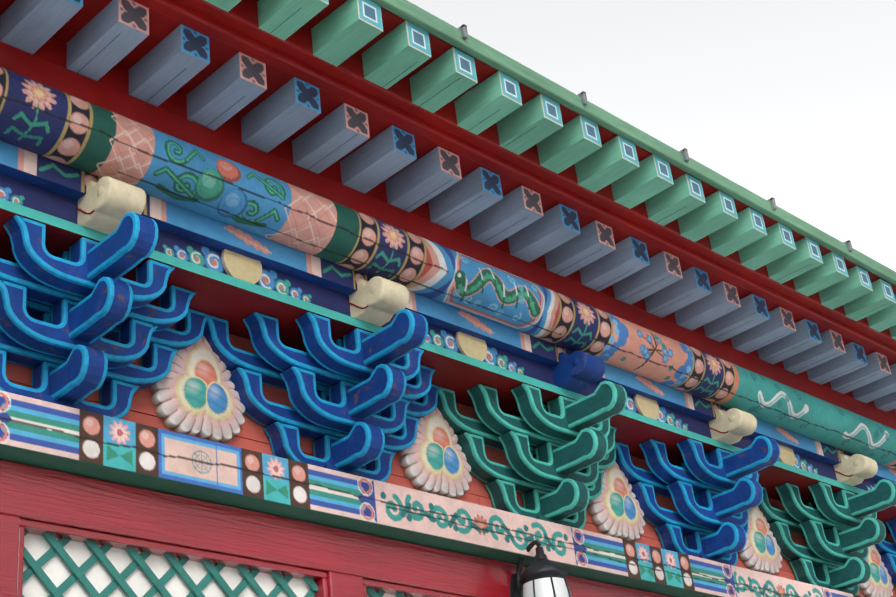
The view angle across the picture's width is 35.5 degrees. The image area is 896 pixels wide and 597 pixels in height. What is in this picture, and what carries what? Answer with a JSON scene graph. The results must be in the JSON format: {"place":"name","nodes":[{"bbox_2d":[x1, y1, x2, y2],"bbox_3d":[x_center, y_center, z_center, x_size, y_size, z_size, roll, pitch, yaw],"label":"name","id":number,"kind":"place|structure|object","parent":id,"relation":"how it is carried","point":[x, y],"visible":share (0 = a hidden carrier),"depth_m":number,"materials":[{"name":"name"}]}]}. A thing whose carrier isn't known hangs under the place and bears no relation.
{"place":"outdoors","nodes":[
{"label":"outdoors","id":0,"kind":"place"},
{"bbox_2d":[407,0,895,271],"label":"sky","id":1,"kind":"structure","parent":0,"point":[791,102],"materials":[{"name":"white"}]},
{"label":"ground","id":2,"kind":"structure","parent":0,"visible":0},
{"bbox_2d":[0,459,673,596],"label":"door frame","id":3,"kind":"object","parent":2,"relation":"on","point":[330,561],"visible":0.98,"depth_m":3.22,"materials":[{"name":"red wood"}]},
{"bbox_2d":[22,531,410,596],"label":"lattice","id":4,"kind":"object","parent":3,"relation":"attached to","point":[53,566],"visible":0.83,"depth_m":3.03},
{"bbox_2d":[0,443,722,596],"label":"trim","id":5,"kind":"structure","parent":3,"relation":"on","point":[75,466],"depth_m":3.35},
{"bbox_2d":[0,390,861,596],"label":"painted beam","id":6,"kind":"structure","parent":5,"relation":"attached to","point":[29,423],"depth_m":3.45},
{"bbox_2d":[0,212,895,586],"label":"roof brackets","id":7,"kind":"object","parent":5,"relation":"on","point":[80,320],"visible":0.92,"depth_m":3.46,"materials":[{"name":"blue paint"}]},
{"bbox_2d":[150,335,244,441],"bbox_3d":[-0.594,0.203,3.375,0.260,0.278,0.048,20,-38,-41],"label":"medallion","id":8,"kind":"object","parent":7,"relation":"attached to","point":[194,393],"visible":0.98,"depth_m":3.34,"materials":[{"name":"beige paint"}]},
{"bbox_2d":[399,407,471,497],"bbox_3d":[-0.030,0.413,3.902,0.260,0.278,0.048,20,-38,-41],"label":"medallion","id":9,"kind":"object","parent":7,"relation":"attached to","point":[433,460],"visible":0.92,"depth_m":3.87,"materials":[{"name":"beige paint"}]},
{"bbox_2d":[0,198,895,534],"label":"ledge","id":10,"kind":"object","parent":7,"relation":"on","point":[234,302],"depth_m":3.62,"materials":[{"name":"paint"}]},
{"bbox_2d":[0,163,895,482],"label":"beam bodies","id":11,"kind":"object","parent":10,"relation":"on","point":[162,225],"visible":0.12,"depth_m":3.56,"materials":[{"name":"blue paint"}]},
{"bbox_2d":[0,174,878,490],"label":"beam","id":12,"kind":"structure","parent":11,"relation":"attached to","point":[66,210],"depth_m":3.54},
{"bbox_2d":[0,141,895,481],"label":"beam","id":13,"kind":"structure","parent":11,"relation":"attached to","point":[60,173],"depth_m":3.60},
{"bbox_2d":[221,249,794,465],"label":"gold discs","id":14,"kind":"object","parent":11,"relation":"attached to","point":[241,267],"visible":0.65,"depth_m":3.88,"materials":[{"name":"paint"}]},
{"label":"big beam","id":15,"kind":"structure","parent":11,"relation":"on"},
{"bbox_2d":[0,0,895,429],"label":"eave soffit","id":16,"kind":"structure","parent":15,"relation":"on","point":[232,32],"depth_m":3.68,"materials":[{"name":"red wood"}]},
{"bbox_2d":[69,0,82,6],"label":"rafter end","id":17,"kind":"object","parent":16,"relation":"attached to","point":[79,2],"visible":1,"depth_m":2.96,"materials":[{"name":"blue paint"}]},
{"bbox_2d":[119,0,148,34],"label":"rafter end","id":18,"kind":"object","parent":16,"relation":"attached to","point":[133,14],"visible":1,"depth_m":3.06,"materials":[{"name":"pink paint"}]},
{"bbox_2d":[181,24,209,62],"bbox_3d":[-0.572,-0.578,3.173,0.078,0.075,0.001,20,-38,-41],"label":"rafter end","id":19,"kind":"object","parent":16,"relation":"attached to","point":[194,43],"visible":1,"depth_m":3.17,"materials":[{"name":"blue paint"}]},
{"bbox_2d":[239,52,266,88],"bbox_3d":[-0.457,-0.534,3.281,0.078,0.075,0.001,20,-38,-41],"label":"rafter end","id":20,"kind":"object","parent":16,"relation":"attached to","point":[252,70],"visible":1,"depth_m":3.28,"materials":[{"name":"pink paint"}]},
{"bbox_2d":[294,77,320,112],"bbox_3d":[-0.339,-0.492,3.388,0.078,0.075,0.001,20,-38,-41],"label":"rafter end","id":21,"kind":"object","parent":16,"relation":"attached to","point":[308,95],"visible":1,"depth_m":3.39,"materials":[{"name":"blue paint"}]},
{"bbox_2d":[344,103,369,137],"bbox_3d":[-0.227,-0.445,3.498,0.078,0.075,0.001,20,-38,-41],"label":"rafter end","id":22,"kind":"object","parent":16,"relation":"attached to","point":[356,120],"visible":0.98,"depth_m":3.50,"materials":[{"name":"pink paint"}]},
{"bbox_2d":[357,0,382,30],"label":"rafter end","id":23,"kind":"object","parent":16,"relation":"attached to","point":[369,11],"visible":1,"depth_m":3.29,"materials":[{"name":"teal paint"}]},
{"bbox_2d":[392,125,416,158],"bbox_3d":[-0.112,-0.403,3.607,0.078,0.075,0.001,20,-38,-41],"label":"rafter end","id":24,"kind":"object","parent":16,"relation":"attached to","point":[404,142],"visible":1,"depth_m":3.61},
{"bbox_2d":[0,0,895,413],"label":"rafters","id":25,"kind":"object","parent":16,"relation":"on","point":[104,42],"visible":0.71,"depth_m":3.80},
{"bbox_2d":[438,146,461,178],"bbox_3d":[0.005,-0.360,3.713,0.078,0.075,0.001,20,-38,-41],"label":"rafter end","id":26,"kind":"object","parent":25,"relation":"attached to","point":[449,162],"visible":1,"depth_m":3.71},
{"bbox_2d":[480,167,502,197],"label":"rafter end","id":27,"kind":"object","parent":25,"relation":"attached to","point":[491,181],"visible":1,"depth_m":3.82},
{"bbox_2d":[522,186,542,215],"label":"rafter end","id":28,"kind":"object","parent":25,"relation":"attached to","point":[532,200],"visible":1,"depth_m":3.93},
{"bbox_2d":[560,204,580,232],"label":"rafter end","id":29,"kind":"object","parent":25,"relation":"attached to","point":[570,220],"visible":1,"depth_m":4.04,"materials":[{"name":"blue paint"}]},
{"bbox_2d":[595,220,615,248],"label":"rafter end","id":30,"kind":"object","parent":25,"relation":"attached to","point":[605,234],"visible":1,"depth_m":4.15,"materials":[{"name":"pink paint"}]},
{"bbox_2d":[630,236,649,263],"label":"rafter end","id":31,"kind":"object","parent":25,"relation":"attached to","point":[640,252],"visible":1,"depth_m":4.25,"materials":[{"name":"blue paint"}]},
{"bbox_2d":[664,251,682,277],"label":"rafter end","id":32,"kind":"object","parent":25,"relation":"attached to","point":[673,264],"visible":1,"depth_m":4.36,"materials":[{"name":"pink paint"}]},
{"bbox_2d":[693,266,711,292],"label":"rafter end","id":33,"kind":"object","parent":25,"relation":"attached to","point":[702,279],"visible":1,"depth_m":4.47,"materials":[{"name":"blue paint"}]},
{"bbox_2d":[723,281,740,306],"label":"rafter end","id":34,"kind":"object","parent":25,"relation":"attached to","point":[731,292],"visible":1,"depth_m":4.58,"materials":[{"name":"pink paint"}]},
{"bbox_2d":[752,294,769,318],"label":"rafter end","id":35,"kind":"object","parent":25,"relation":"attached to","point":[760,306],"visible":1,"depth_m":4.68,"materials":[{"name":"blue paint"}]},
{"bbox_2d":[779,306,796,331],"bbox_3d":[1.163,0.070,4.792,0.078,0.075,0.001,20,-38,-41],"label":"rafter end panel","id":36,"kind":"object","parent":25,"relation":"attached to","point":[787,318],"visible":1,"depth_m":4.79,"materials":[{"name":"pink paint"}]},
{"bbox_2d":[805,319,821,342],"bbox_3d":[1.279,0.113,4.899,0.078,0.075,0.001,20,-38,-41],"label":"rafter end panel","id":37,"kind":"object","parent":25,"relation":"attached to","point":[813,330],"visible":1,"depth_m":4.90,"materials":[{"name":"blue paint"}]},
{"bbox_2d":[830,330,845,352],"bbox_3d":[1.395,0.153,5.009,0.078,0.075,0.001,20,-38,-41],"label":"rafter end panel","id":38,"kind":"object","parent":25,"relation":"attached to","point":[837,341],"visible":1,"depth_m":5.01,"materials":[{"name":"pink paint"}]},
{"bbox_2d":[852,342,867,364],"bbox_3d":[1.507,0.201,5.119,0.078,0.075,0.001,20,-38,-41],"label":"rafter end panel","id":39,"kind":"object","parent":25,"relation":"attached to","point":[860,353],"visible":1,"depth_m":5.12,"materials":[{"name":"blue paint"}]},
{"bbox_2d":[876,352,890,373],"bbox_3d":[1.626,0.240,5.225,0.078,0.075,0.001,20,-38,-41],"label":"rafter end panel","id":40,"kind":"object","parent":25,"relation":"attached to","point":[883,363],"visible":1,"depth_m":5.22,"materials":[{"name":"pink paint"}]},
{"bbox_2d":[453,47,477,82],"bbox_3d":[0.043,-0.586,3.513,0.077,0.077,0.001,20,-38,-41],"label":"rafter end","id":41,"kind":"object","parent":16,"relation":"attached to","point":[464,64],"visible":1,"depth_m":3.51,"materials":[{"name":"teal paint"}]},
{"bbox_2d":[204,0,895,339],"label":"rafters","id":42,"kind":"object","parent":16,"relation":"on","point":[343,32],"visible":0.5,"depth_m":3.87,"materials":[{"name":"green wood"}]},
{"bbox_2d":[406,21,430,56],"bbox_3d":[-0.071,-0.632,3.405,0.077,0.077,0.001,20,-38,-41],"label":"rafter end","id":43,"kind":"object","parent":42,"relation":"attached to","point":[418,38],"visible":0.98,"depth_m":3.40,"materials":[{"name":"teal paint"}]},
{"bbox_2d":[499,71,521,104],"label":"rafter end","id":44,"kind":"object","parent":42,"relation":"attached to","point":[510,88],"visible":1,"depth_m":3.62,"materials":[{"name":"teal paint"}]},
{"bbox_2d":[540,93,562,126],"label":"rafter end","id":45,"kind":"object","parent":42,"relation":"attached to","point":[551,110],"visible":1,"depth_m":3.73,"materials":[{"name":"teal paint"}]},
{"bbox_2d":[580,115,601,146],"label":"rafter end","id":46,"kind":"object","parent":42,"relation":"attached to","point":[590,130],"visible":1,"depth_m":3.84,"materials":[{"name":"teal paint"}]},
{"bbox_2d":[618,135,639,166],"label":"rafter end","id":47,"kind":"object","parent":42,"relation":"attached to","point":[628,151],"visible":1,"depth_m":3.94,"materials":[{"name":"teal wood"}]},
{"bbox_2d":[653,154,673,183],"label":"rafter end","id":48,"kind":"object","parent":42,"relation":"attached to","point":[663,169],"visible":1,"depth_m":4.05,"materials":[{"name":"teal paint"}]},
{"bbox_2d":[686,174,705,202],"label":"rafter end","id":49,"kind":"object","parent":42,"relation":"attached to","point":[695,187],"visible":1,"depth_m":4.16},
{"bbox_2d":[719,191,737,218],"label":"rafter end","id":50,"kind":"object","parent":42,"relation":"attached to","point":[728,205],"visible":1,"depth_m":4.27,"materials":[{"name":"teal paint"}]},
{"bbox_2d":[749,207,766,234],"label":"rafter end","id":51,"kind":"object","parent":42,"relation":"attached to","point":[758,221],"visible":1,"depth_m":4.38,"materials":[{"name":"teal paint"}]},
{"bbox_2d":[778,222,795,248],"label":"rafter end","id":52,"kind":"object","parent":42,"relation":"attached to","point":[787,236],"visible":1,"depth_m":4.48,"materials":[{"name":"teal paint"}]},
{"bbox_2d":[806,237,823,263],"bbox_3d":[1.203,-0.158,4.591,0.077,0.077,0.001,20,-38,-41],"label":"rafter end panel","id":53,"kind":"object","parent":42,"relation":"attached to","point":[814,250],"visible":1,"depth_m":4.59,"materials":[{"name":"teal paint"}]},
{"bbox_2d":[832,252,848,276],"bbox_3d":[1.317,-0.115,4.700,0.077,0.077,0.001,20,-38,-41],"label":"rafter end panel","id":54,"kind":"object","parent":42,"relation":"attached to","point":[839,261],"visible":1,"depth_m":4.70,"materials":[{"name":"teal paint"}]},
{"bbox_2d":[857,266,872,290],"bbox_3d":[1.432,-0.069,4.809,0.077,0.077,0.001,20,-38,-41],"label":"rafter end panel","id":55,"kind":"object","parent":42,"relation":"attached to","point":[864,278],"visible":1,"depth_m":4.81,"materials":[{"name":"teal paint"}]},
{"bbox_2d":[880,279,895,302],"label":"rafter end panel","id":56,"kind":"object","parent":42,"relation":"attached to","point":[888,291],"visible":1,"depth_m":4.92,"materials":[{"name":"teal paint"}]},
{"bbox_2d":[370,0,895,285],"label":"fascia","id":57,"kind":"structure","parent":16,"relation":"on","point":[460,38],"depth_m":3.93,"materials":[{"name":"wood"}]},
{"bbox_2d":[0,67,895,469],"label":"beam","id":58,"kind":"structure","parent":15,"relation":"on","point":[36,117],"depth_m":3.62,"materials":[{"name":"multicoloured paint"}]},
{"bbox_2d":[77,176,877,485],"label":"beam heads","id":59,"kind":"object","parent":10,"relation":"on","point":[111,202],"visible":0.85,"depth_m":3.58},
{"bbox_2d":[77,208,866,480],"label":"beam ends","id":60,"kind":"object","parent":59,"relation":"attached to","point":[91,212],"visible":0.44,"depth_m":3.61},
{"bbox_2d":[551,351,604,392],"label":"blue beam heads","id":61,"kind":"object","parent":10,"relation":"on","point":[577,371],"visible":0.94,"depth_m":4.11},
{"bbox_2d":[436,381,895,594],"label":"roof brackets","id":62,"kind":"object","parent":5,"relation":"on","point":[560,452],"visible":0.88,"depth_m":4.07,"materials":[{"name":"green wood"}]},
{"bbox_2d":[510,540,570,596],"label":"lantern","id":63,"kind":"object","parent":3,"relation":"attached to","point":[542,575],"visible":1,"depth_m":3.75,"materials":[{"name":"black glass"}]},
{"bbox_2d":[6,324,895,596],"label":"board wall","id":64,"kind":"structure","parent":2,"relation":"on","point":[252,435],"depth_m":3.59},
{"bbox_2d":[588,462,644,540],"bbox_3d":[0.534,0.623,4.429,0.260,0.278,0.048,20,-38,-41],"label":"medallion","id":65,"kind":"object","parent":64,"relation":"attached to","point":[614,509],"visible":0.96,"depth_m":4.39,"materials":[{"name":"beige paint"}]},
{"bbox_2d":[739,506,781,574],"bbox_3d":[1.098,0.833,4.956,0.260,0.278,0.048,20,-38,-41],"label":"carved ornament","id":66,"kind":"object","parent":64,"relation":"attached to","point":[760,551],"visible":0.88,"depth_m":4.92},
{"bbox_2d":[859,545,892,596],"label":"carved ornament","id":67,"kind":"object","parent":64,"relation":"attached to","point":[878,584],"visible":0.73,"depth_m":5.45,"materials":[{"name":"white wood"}]}
]}

